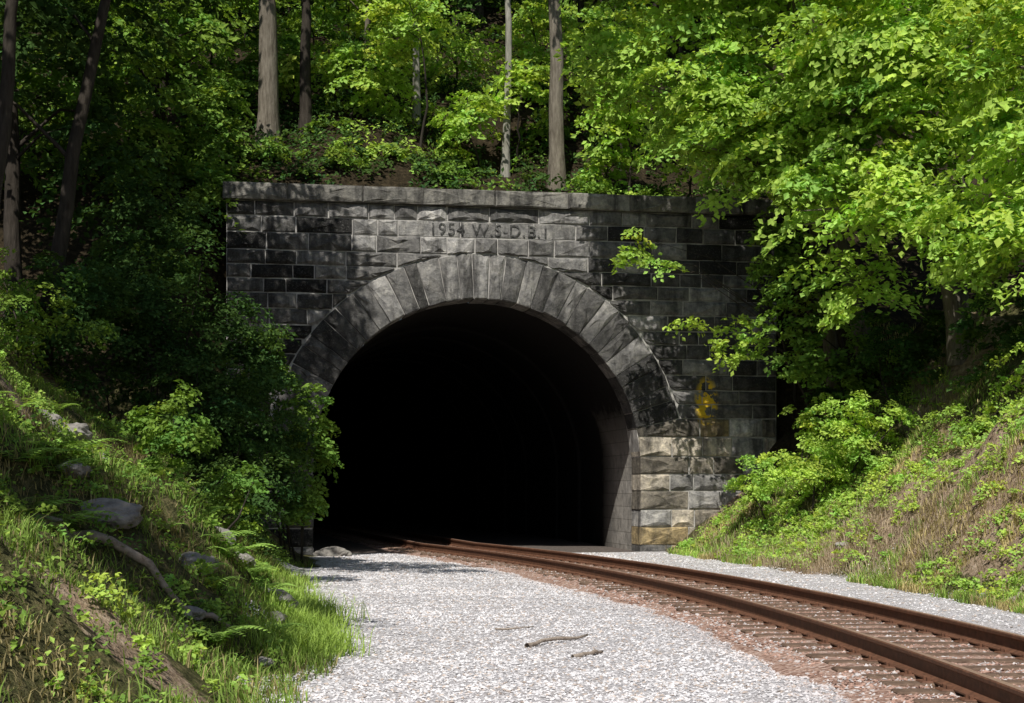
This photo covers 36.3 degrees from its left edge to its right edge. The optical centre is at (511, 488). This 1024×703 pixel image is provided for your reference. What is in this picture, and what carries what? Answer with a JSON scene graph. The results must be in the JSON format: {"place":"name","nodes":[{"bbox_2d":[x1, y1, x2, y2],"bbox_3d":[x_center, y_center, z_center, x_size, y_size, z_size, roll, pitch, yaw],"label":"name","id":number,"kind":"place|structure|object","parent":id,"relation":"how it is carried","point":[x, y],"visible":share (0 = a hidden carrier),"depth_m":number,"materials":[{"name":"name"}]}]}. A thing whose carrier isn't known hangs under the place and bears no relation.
{"place":"outdoors","nodes":[
{"label":"outdoors","id":0,"kind":"place"},
{"bbox_2d":[0,0,1023,702],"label":"ground terrain","id":1,"kind":"structure","parent":0,"point":[398,176],"depth_m":27.86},
{"bbox_2d":[0,0,18,203],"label":"oak tree","id":2,"kind":"object","parent":1,"relation":"on","point":[7,81],"visible":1,"depth_m":24.57,"materials":[{"name":"brown plant"}]},
{"bbox_2d":[0,398,51,412],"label":"fern","id":3,"kind":"object","parent":1,"relation":"on","point":[27,403],"visible":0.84,"depth_m":17.74,"materials":[{"name":"green plant"}]},
{"bbox_2d":[0,447,71,461],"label":"fern","id":4,"kind":"object","parent":1,"relation":"on","point":[38,451],"visible":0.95,"depth_m":14.68,"materials":[{"name":"green plant"}]},
{"bbox_2d":[8,495,85,513],"bbox_3d":[-4.333,0.147,14.099,1.155,0.176,0.970,0,0,45],"label":"fern","id":5,"kind":"object","parent":1,"relation":"on","point":[56,501],"visible":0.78,"depth_m":14.13,"materials":[{"name":"green plant"}]},
{"bbox_2d":[40,409,63,426],"bbox_3d":[-6.596,-0.884,21.388,0.924,0.432,0.734,0,0,5],"label":"rock","id":6,"kind":"object","parent":1,"relation":"on","point":[55,416],"visible":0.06,"depth_m":21.29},
{"bbox_2d":[0,0,110,374],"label":"leaning oak tree","id":7,"kind":"object","parent":1,"relation":"on","point":[63,224],"visible":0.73,"depth_m":31.42,"materials":[{"name":"brown plant"}]},
{"bbox_2d":[27,440,83,450],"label":"fern","id":8,"kind":"object","parent":1,"relation":"on","point":[58,444],"visible":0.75,"depth_m":15.57,"materials":[{"name":"green plant"}]},
{"bbox_2d":[0,247,118,373],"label":"spirea shrub","id":9,"kind":"object","parent":1,"relation":"on","point":[33,329],"visible":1,"depth_m":27.56,"materials":[{"name":"green plant"}]},
{"bbox_2d":[22,456,102,470],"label":"fern","id":10,"kind":"object","parent":1,"relation":"on","point":[76,460],"visible":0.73,"depth_m":15.13,"materials":[{"name":"green plant"}]},
{"bbox_2d":[24,510,118,528],"bbox_3d":[-4.040,0.281,14.155,1.002,0.173,1.029,0,0,43],"label":"fern","id":11,"kind":"object","parent":1,"relation":"on","point":[81,516],"visible":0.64,"depth_m":14.07,"materials":[{"name":"green plant"}]},
{"bbox_2d":[56,461,92,477],"bbox_3d":[-4.385,-0.177,15.610,0.372,0.212,0.484,0,0,-7],"label":"rock","id":12,"kind":"object","parent":1,"relation":"on","point":[80,469],"visible":0.58,"depth_m":15.44,"materials":[{"name":"grey stone"}]},
{"bbox_2d":[56,422,92,443],"bbox_3d":[-6.000,-0.714,21.208,0.588,0.389,0.979,0,0,-21],"label":"rock","id":13,"kind":"object","parent":1,"relation":"on","point":[83,428],"visible":0.27,"depth_m":20.93,"materials":[{"name":"grey stone"}]},
{"bbox_2d":[44,435,127,453],"bbox_3d":[-4.513,-0.451,16.096,0.954,0.189,0.894,0,0,33],"label":"fern","id":14,"kind":"object","parent":1,"relation":"on","point":[98,443],"visible":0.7,"depth_m":16.09,"materials":[{"name":"green plant"}]},
{"bbox_2d":[0,0,173,193],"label":"oak tree","id":15,"kind":"object","parent":1,"relation":"on","point":[70,87],"visible":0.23,"depth_m":39.75,"materials":[{"name":"green plant"}]},
{"bbox_2d":[0,0,199,325],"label":"oak tree","id":16,"kind":"object","parent":1,"relation":"on","point":[12,190],"visible":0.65,"depth_m":35.96,"materials":[{"name":"green plant"}]},
{"bbox_2d":[58,20,141,89],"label":"maple sapling","id":17,"kind":"object","parent":1,"relation":"on","point":[112,67],"visible":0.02,"depth_m":46.67,"materials":[{"name":"green plant"}]},
{"bbox_2d":[81,498,142,529],"bbox_3d":[-3.933,0.256,15.175,0.688,0.341,0.596,0,0,-10],"label":"rock","id":18,"kind":"object","parent":1,"relation":"on","point":[128,513],"visible":0.64,"depth_m":14.98,"materials":[{"name":"grey stone"}]},
{"bbox_2d":[31,512,229,628],"bbox_3d":[-3.477,0.765,14.355,1.853,1.127,0.164,0,0,-25],"label":"fallen log","id":19,"kind":"object","parent":1,"relation":"on","point":[143,560],"visible":0.73,"depth_m":14.29,"materials":[{"name":"brown wood"}]},
{"bbox_2d":[83,98,192,201],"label":"maple sapling","id":20,"kind":"object","parent":1,"relation":"on","point":[145,139],"visible":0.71,"depth_m":40.60,"materials":[{"name":"green plant"}]},
{"bbox_2d":[0,170,298,481],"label":"lilac shrub","id":21,"kind":"object","parent":1,"relation":"on","point":[182,268],"visible":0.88,"depth_m":32.83,"materials":[{"name":"green plant"}]},
{"bbox_2d":[0,313,299,702],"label":"ground weeds","id":22,"kind":"object","parent":1,"relation":"on","point":[141,658],"visible":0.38,"depth_m":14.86,"materials":[{"name":"green plant"}]},
{"bbox_2d":[72,0,255,175],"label":"oak tree","id":23,"kind":"object","parent":1,"relation":"on","point":[182,64],"visible":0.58,"depth_m":42.26,"materials":[{"name":"green plant"}]},
{"bbox_2d":[0,316,340,702],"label":"bank grass","id":24,"kind":"structure","parent":1,"relation":"on","point":[238,695],"depth_m":14.00,"materials":[{"name":"green plant"}]},
{"bbox_2d":[113,0,258,86],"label":"oak tree","id":25,"kind":"object","parent":1,"relation":"on","point":[226,2],"visible":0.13,"depth_m":45.06,"materials":[{"name":"green plant"}]},
{"bbox_2d":[127,0,258,99],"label":"maple sapling","id":26,"kind":"object","parent":1,"relation":"on","point":[216,3],"visible":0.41,"depth_m":46.31,"materials":[{"name":"green plant"}]},
{"bbox_2d":[115,379,272,543],"bbox_3d":[-5.237,-0.386,25.870,1.579,2.838,2.795,0,0,40],"label":"sumac shrub","id":27,"kind":"object","parent":1,"relation":"on","point":[168,440],"visible":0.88,"depth_m":25.55,"materials":[{"name":"green plant"}]},
{"bbox_2d":[184,606,205,621],"bbox_3d":[-3.014,1.182,14.600,0.367,0.175,0.300,0,0,42],"label":"rock","id":28,"kind":"object","parent":1,"relation":"on","point":[199,614],"visible":0.57,"depth_m":14.50,"materials":[{"name":"grey stone"}]},
{"bbox_2d":[179,551,219,575],"bbox_3d":[-3.302,0.798,16.284,0.482,0.295,0.630,0,0,-1],"label":"rock","id":29,"kind":"object","parent":1,"relation":"on","point":[190,558],"visible":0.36,"depth_m":16.14,"materials":[{"name":"grey stone"}]},
{"bbox_2d":[172,159,247,234],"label":"maple sapling","id":30,"kind":"object","parent":1,"relation":"on","point":[207,188],"visible":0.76,"depth_m":40.34,"materials":[{"name":"green plant"}]},
{"bbox_2d":[158,70,263,174],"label":"maple sapling","id":31,"kind":"object","parent":1,"relation":"on","point":[199,135],"visible":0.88,"depth_m":42.62,"materials":[{"name":"green plant"}]},
{"bbox_2d":[163,141,258,190],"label":"maple sapling","id":32,"kind":"object","parent":1,"relation":"on","point":[221,153],"visible":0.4,"depth_m":41.75,"materials":[{"name":"green plant"}]},
{"bbox_2d":[175,67,257,127],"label":"maple sapling","id":33,"kind":"object","parent":1,"relation":"on","point":[248,85],"visible":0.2,"depth_m":45.83,"materials":[{"name":"green plant"}]},
{"bbox_2d":[130,352,319,557],"bbox_3d":[-5.412,-0.649,31.913,3.884,4.198,4.244,0,0,36],"label":"lilac shrub","id":34,"kind":"object","parent":1,"relation":"on","point":[231,411],"visible":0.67,"depth_m":31.42,"materials":[{"name":"green plant"}]},
{"bbox_2d":[185,622,268,641],"bbox_3d":[-2.603,1.305,14.153,0.924,0.159,0.900,0,0,0],"label":"fern","id":35,"kind":"object","parent":1,"relation":"on","point":[238,628],"visible":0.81,"depth_m":14.03,"materials":[{"name":"green plant"}]},
{"bbox_2d":[201,530,258,542],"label":"fern","id":36,"kind":"object","parent":1,"relation":"on","point":[240,532],"visible":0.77,"depth_m":17.41,"materials":[{"name":"green plant"}]},
{"bbox_2d":[207,543,278,556],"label":"fern","id":37,"kind":"object","parent":1,"relation":"on","point":[248,547],"visible":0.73,"depth_m":17.30,"materials":[{"name":"green plant"}]},
{"bbox_2d":[236,552,255,568],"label":"rock","id":38,"kind":"object","parent":1,"relation":"on","point":[250,558],"visible":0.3,"depth_m":24.93,"materials":[{"name":"grey stone"}]},
{"bbox_2d":[211,0,289,42],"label":"maple sapling","id":39,"kind":"object","parent":1,"relation":"on","point":[254,10],"visible":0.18,"depth_m":52.63,"materials":[{"name":"green plant"}]},
{"bbox_2d":[192,24,314,104],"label":"maple sapling","id":40,"kind":"object","parent":1,"relation":"on","point":[251,62],"visible":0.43,"depth_m":46.92,"materials":[{"name":"green plant"}]},
{"bbox_2d":[255,656,274,667],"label":"rock","id":41,"kind":"object","parent":1,"relation":"on","point":[262,658],"visible":0.66,"depth_m":14.33,"materials":[{"name":"grey stone"}]},
{"bbox_2d":[255,0,281,147],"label":"oak tree","id":42,"kind":"object","parent":1,"relation":"on","point":[268,118],"visible":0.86,"depth_m":44.66,"materials":[{"name":"brown plant"}]},
{"bbox_2d":[246,136,297,166],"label":"undergrowth shrub","id":43,"kind":"object","parent":1,"relation":"on","point":[269,149],"visible":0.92,"depth_m":43.04,"materials":[{"name":"green plant"}]},
{"bbox_2d":[250,582,296,593],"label":"fern","id":44,"kind":"object","parent":1,"relation":"on","point":[280,584],"visible":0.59,"depth_m":17.99,"materials":[{"name":"green plant"}]},
{"bbox_2d":[261,586,298,607],"bbox_3d":[-3.018,1.387,18.998,0.792,0.417,0.692,0,0,43],"label":"rock","id":45,"kind":"object","parent":1,"relation":"on","point":[288,596],"visible":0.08,"depth_m":18.85,"materials":[{"name":"grey stone"}]},
{"bbox_2d":[227,329,344,565],"bbox_3d":[-5.005,-0.895,34.186,2.560,5.400,2.559,0,0,8],"label":"elder shrub","id":46,"kind":"object","parent":1,"relation":"on","point":[315,500],"visible":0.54,"depth_m":34.27,"materials":[{"name":"green plant"}]},
{"bbox_2d":[240,28,338,118],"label":"maple sapling","id":47,"kind":"object","parent":1,"relation":"on","point":[291,81],"visible":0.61,"depth_m":47.15,"materials":[{"name":"green plant"}]},
{"bbox_2d":[226,543,375,666],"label":"tall grass","id":48,"kind":"structure","parent":1,"relation":"on","point":[318,633],"depth_m":16.70,"materials":[{"name":"green plant"}]},
{"bbox_2d":[297,0,312,133],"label":"oak tree","id":49,"kind":"object","parent":1,"relation":"on","point":[305,114],"visible":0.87,"depth_m":45.90,"materials":[{"name":"brown plant"}]},
{"bbox_2d":[247,0,364,86],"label":"maple sapling","id":50,"kind":"object","parent":1,"relation":"on","point":[325,16],"visible":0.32,"depth_m":49.70,"materials":[{"name":"green plant"}]},
{"bbox_2d":[299,113,356,136],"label":"maple sapling","id":51,"kind":"object","parent":1,"relation":"on","point":[341,121],"visible":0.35,"depth_m":45.68,"materials":[{"name":"green plant"}]},
{"bbox_2d":[311,546,351,556],"bbox_3d":[-4.598,1.690,39.983,0.979,0.452,0.764,0,0,38],"label":"rock","id":52,"kind":"object","parent":1,"relation":"on","point":[333,551],"visible":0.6,"depth_m":39.75,"materials":[{"name":"grey stone"}]},
{"bbox_2d":[312,94,366,114],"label":"maple sapling","id":53,"kind":"object","parent":1,"relation":"on","point":[340,109],"visible":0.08,"depth_m":48.11,"materials":[{"name":"green plant"}]},
{"bbox_2d":[323,145,372,173],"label":"undergrowth shrub","id":54,"kind":"object","parent":1,"relation":"on","point":[340,158],"visible":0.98,"depth_m":43.07,"materials":[{"name":"green plant"}]},
{"bbox_2d":[311,31,418,119],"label":"maple sapling","id":55,"kind":"object","parent":1,"relation":"on","point":[342,57],"visible":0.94,"depth_m":45.91,"materials":[{"name":"green plant"}]},
{"bbox_2d":[297,0,438,93],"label":"beech tree","id":56,"kind":"object","parent":1,"relation":"on","point":[368,24],"visible":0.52,"depth_m":50.31,"materials":[{"name":"green plant"}]},
{"bbox_2d":[326,135,411,166],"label":"maple sapling","id":57,"kind":"object","parent":1,"relation":"on","point":[401,156],"visible":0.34,"depth_m":44.07,"materials":[{"name":"green plant"}]},
{"bbox_2d":[363,100,447,131],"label":"maple sapling","id":58,"kind":"object","parent":1,"relation":"on","point":[407,115],"visible":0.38,"depth_m":46.89,"materials":[{"name":"green plant"}]},
{"bbox_2d":[356,0,457,154],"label":"maple sapling","id":59,"kind":"object","parent":1,"relation":"on","point":[407,28],"visible":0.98,"depth_m":44.69,"materials":[{"name":"green plant"}]},
{"bbox_2d":[412,9,420,124],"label":"beech tree","id":60,"kind":"object","parent":1,"relation":"on","point":[416,83],"visible":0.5,"depth_m":46.90,"materials":[{"name":"grey plant"}]},
{"bbox_2d":[0,0,845,204],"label":"forest undergrowth","id":61,"kind":"object","parent":1,"relation":"on","point":[289,115],"visible":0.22,"depth_m":45.84,"materials":[{"name":"green plant"}]},
{"bbox_2d":[391,0,466,29],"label":"maple sapling","id":62,"kind":"object","parent":1,"relation":"on","point":[442,13],"visible":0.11,"depth_m":56.90,"materials":[{"name":"green plant"}]},
{"bbox_2d":[386,10,512,94],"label":"maple sapling","id":63,"kind":"object","parent":1,"relation":"on","point":[459,45],"visible":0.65,"depth_m":49.83,"materials":[{"name":"green plant"}]},
{"bbox_2d":[429,160,473,187],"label":"undergrowth shrub","id":64,"kind":"object","parent":1,"relation":"on","point":[446,168],"visible":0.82,"depth_m":43.61,"materials":[{"name":"green plant"}]},
{"bbox_2d":[423,140,483,167],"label":"maple sapling","id":65,"kind":"object","parent":1,"relation":"on","point":[466,160],"visible":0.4,"depth_m":46.08,"materials":[{"name":"green plant"}]},
{"bbox_2d":[426,89,508,175],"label":"maple sapling","id":66,"kind":"object","parent":1,"relation":"on","point":[464,121],"visible":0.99,"depth_m":45.44,"materials":[{"name":"green plant"}]},
{"bbox_2d":[223,181,781,554],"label":"stone tunnel portal","id":67,"kind":"object","parent":1,"relation":"on","point":[515,368],"visible":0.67,"depth_m":42.26,"materials":[{"name":"grey stone"}]},
{"bbox_2d":[500,0,511,176],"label":"birch tree","id":68,"kind":"object","parent":1,"relation":"on","point":[505,160],"visible":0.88,"depth_m":45.88,"materials":[{"name":"grey plant"}]},
{"bbox_2d":[482,59,571,171],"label":"maple sapling","id":69,"kind":"object","parent":1,"relation":"on","point":[526,87],"visible":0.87,"depth_m":45.90,"materials":[{"name":"green plant"}]},
{"bbox_2d":[467,0,588,103],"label":"maple sapling","id":70,"kind":"object","parent":1,"relation":"on","point":[539,55],"visible":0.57,"depth_m":48.83,"materials":[{"name":"green plant"}]},
{"bbox_2d":[511,119,575,155],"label":"maple sapling","id":71,"kind":"object","parent":1,"relation":"on","point":[542,131],"visible":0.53,"depth_m":47.02,"materials":[{"name":"green plant"}]},
{"bbox_2d":[496,0,598,62],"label":"maple sapling","id":72,"kind":"object","parent":1,"relation":"on","point":[574,9],"visible":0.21,"depth_m":53.58,"materials":[{"name":"green plant"}]},
{"bbox_2d":[546,0,566,190],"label":"oak tree","id":73,"kind":"object","parent":1,"relation":"on","point":[556,161],"visible":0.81,"depth_m":44.89,"materials":[{"name":"brown plant"}]},
{"bbox_2d":[176,0,993,67],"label":"distant forest","id":74,"kind":"object","parent":1,"relation":"on","point":[475,5],"visible":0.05,"depth_m":56.68,"materials":[{"name":"green plant"}]},
{"bbox_2d":[570,178,620,193],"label":"undergrowth shrub","id":75,"kind":"object","parent":1,"relation":"on","point":[604,187],"visible":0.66,"depth_m":43.63,"materials":[{"name":"green plant"}]},
{"bbox_2d":[546,0,651,134],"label":"beech tree","id":76,"kind":"object","parent":1,"relation":"on","point":[580,3],"visible":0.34,"depth_m":48.12,"materials":[{"name":"grey plant"}]},
{"bbox_2d":[565,137,655,192],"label":"maple sapling","id":77,"kind":"object","parent":1,"relation":"on","point":[608,157],"visible":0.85,"depth_m":44.20,"materials":[{"name":"green plant"}]},
{"bbox_2d":[547,0,682,170],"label":"maple sapling","id":78,"kind":"object","parent":1,"relation":"on","point":[610,27],"visible":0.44,"depth_m":45.94,"materials":[{"name":"green plant"}]},
{"bbox_2d":[564,0,668,41],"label":"maple sapling","id":79,"kind":"object","parent":1,"relation":"on","point":[600,6],"visible":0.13,"depth_m":54.49,"materials":[{"name":"green plant"}]},
{"bbox_2d":[574,0,668,132],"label":"maple sapling","id":80,"kind":"object","parent":1,"relation":"on","point":[619,2],"visible":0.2,"depth_m":48.11,"materials":[{"name":"green plant"}]},
{"bbox_2d":[570,53,679,193],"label":"maple sapling","id":81,"kind":"object","parent":1,"relation":"on","point":[623,120],"visible":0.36,"depth_m":43.67,"materials":[{"name":"green plant"}]},
{"bbox_2d":[237,543,1023,702],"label":"gravel bed","id":82,"kind":"object","parent":1,"relation":"on","point":[488,673],"visible":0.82,"depth_m":16.87,"materials":[{"name":"grey gravel"}]},
{"bbox_2d":[524,634,587,647],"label":"fallen branch","id":83,"kind":"object","parent":82,"relation":"on","point":[532,644],"visible":0.99,"depth_m":17.22,"materials":[{"name":"brown wood"}]},
{"bbox_2d":[571,649,602,657],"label":"fallen branch","id":84,"kind":"object","parent":82,"relation":"on","point":[592,652],"visible":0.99,"depth_m":15.85,"materials":[{"name":"brown wood"}]},
{"bbox_2d":[622,184,682,196],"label":"undergrowth shrub","id":85,"kind":"object","parent":1,"relation":"on","point":[643,192],"visible":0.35,"depth_m":43.48,"materials":[{"name":"green plant"}]},
{"bbox_2d":[313,521,1023,702],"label":"railway track","id":86,"kind":"structure","parent":1,"relation":"on","point":[855,650],"depth_m":18.59,"materials":[{"name":"metal"}]},
{"bbox_2d":[634,112,716,196],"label":"maple sapling","id":87,"kind":"object","parent":1,"relation":"on","point":[676,169],"visible":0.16,"depth_m":43.68,"materials":[{"name":"green plant"}]},
{"bbox_2d":[625,1,727,73],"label":"maple sapling","id":88,"kind":"object","parent":1,"relation":"on","point":[701,19],"visible":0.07,"depth_m":53.71,"materials":[{"name":"green plant"}]},
{"bbox_2d":[609,226,818,430],"bbox_3d":[5.200,-3.851,39.546,5.526,5.506,1.475,0,0,0],"label":"maple sapling","id":89,"kind":"object","parent":1,"relation":"on","point":[624,256],"visible":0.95,"depth_m":39.45,"materials":[{"name":"green plant"}]},
{"bbox_2d":[558,0,874,354],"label":"maple tree","id":90,"kind":"object","parent":1,"relation":"on","point":[720,128],"visible":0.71,"depth_m":37.42,"materials":[{"name":"green plant"}]},
{"bbox_2d":[679,46,789,197],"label":"maple sapling","id":91,"kind":"object","parent":1,"relation":"on","point":[700,82],"visible":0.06,"depth_m":42.89,"materials":[{"name":"green plant"}]},
{"bbox_2d":[553,0,930,419],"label":"maple tree","id":92,"kind":"object","parent":1,"relation":"on","point":[741,39],"visible":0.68,"depth_m":37.61,"materials":[{"name":"green plant"}]},
{"bbox_2d":[743,154,836,402],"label":"maple sapling","id":93,"kind":"object","parent":1,"relation":"on","point":[794,392],"visible":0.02,"depth_m":42.88,"materials":[{"name":"green plant"}]},
{"bbox_2d":[741,204,886,422],"bbox_3d":[7.593,-4.216,38.761,3.808,5.857,2.110,0,0,0],"label":"beech sapling","id":94,"kind":"object","parent":1,"relation":"on","point":[807,341],"visible":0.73,"depth_m":38.65,"materials":[{"name":"green plant"}]},
{"bbox_2d":[722,390,921,523],"bbox_3d":[7.131,-0.675,36.791,3.388,3.416,4.945,0,0,-16],"label":"bramble shrub","id":95,"kind":"object","parent":1,"relation":"on","point":[756,487],"visible":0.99,"depth_m":35.95,"materials":[{"name":"green plant"}]},
{"bbox_2d":[652,161,1023,601],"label":"dead grass","id":96,"kind":"structure","parent":1,"relation":"on","point":[814,565],"depth_m":30.38,"materials":[{"name":"plant"}]},
{"bbox_2d":[667,322,1023,613],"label":"bank grass","id":97,"kind":"structure","parent":1,"relation":"on","point":[965,597],"depth_m":27.84,"materials":[{"name":"green plant"}]},
{"bbox_2d":[676,319,1023,598],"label":"ground weeds","id":98,"kind":"object","parent":1,"relation":"on","point":[953,462],"visible":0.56,"depth_m":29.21,"materials":[{"name":"green plant"}]},
{"bbox_2d":[755,0,1023,365],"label":"maple tree","id":99,"kind":"object","parent":1,"relation":"on","point":[907,46],"visible":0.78,"depth_m":34.68,"materials":[{"name":"green plant"}]},
{"bbox_2d":[792,291,1023,415],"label":"understory shrub","id":100,"kind":"object","parent":1,"relation":"on","point":[916,345],"visible":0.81,"depth_m":37.13,"materials":[{"name":"green plant"}]},
{"bbox_2d":[814,0,1023,311],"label":"maple tree","id":101,"kind":"object","parent":1,"relation":"on","point":[964,297],"visible":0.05,"depth_m":39.41,"materials":[{"name":"green plant"}]},
{"bbox_2d":[860,341,1023,504],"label":"bramble shrub","id":102,"kind":"object","parent":1,"relation":"on","point":[883,483],"visible":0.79,"depth_m":30.97,"materials":[{"name":"green plant"}]},
{"bbox_2d":[911,0,1023,315],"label":"maple tree","id":103,"kind":"object","parent":1,"relation":"on","point":[992,117],"visible":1,"depth_m":30.29,"materials":[{"name":"green plant"}]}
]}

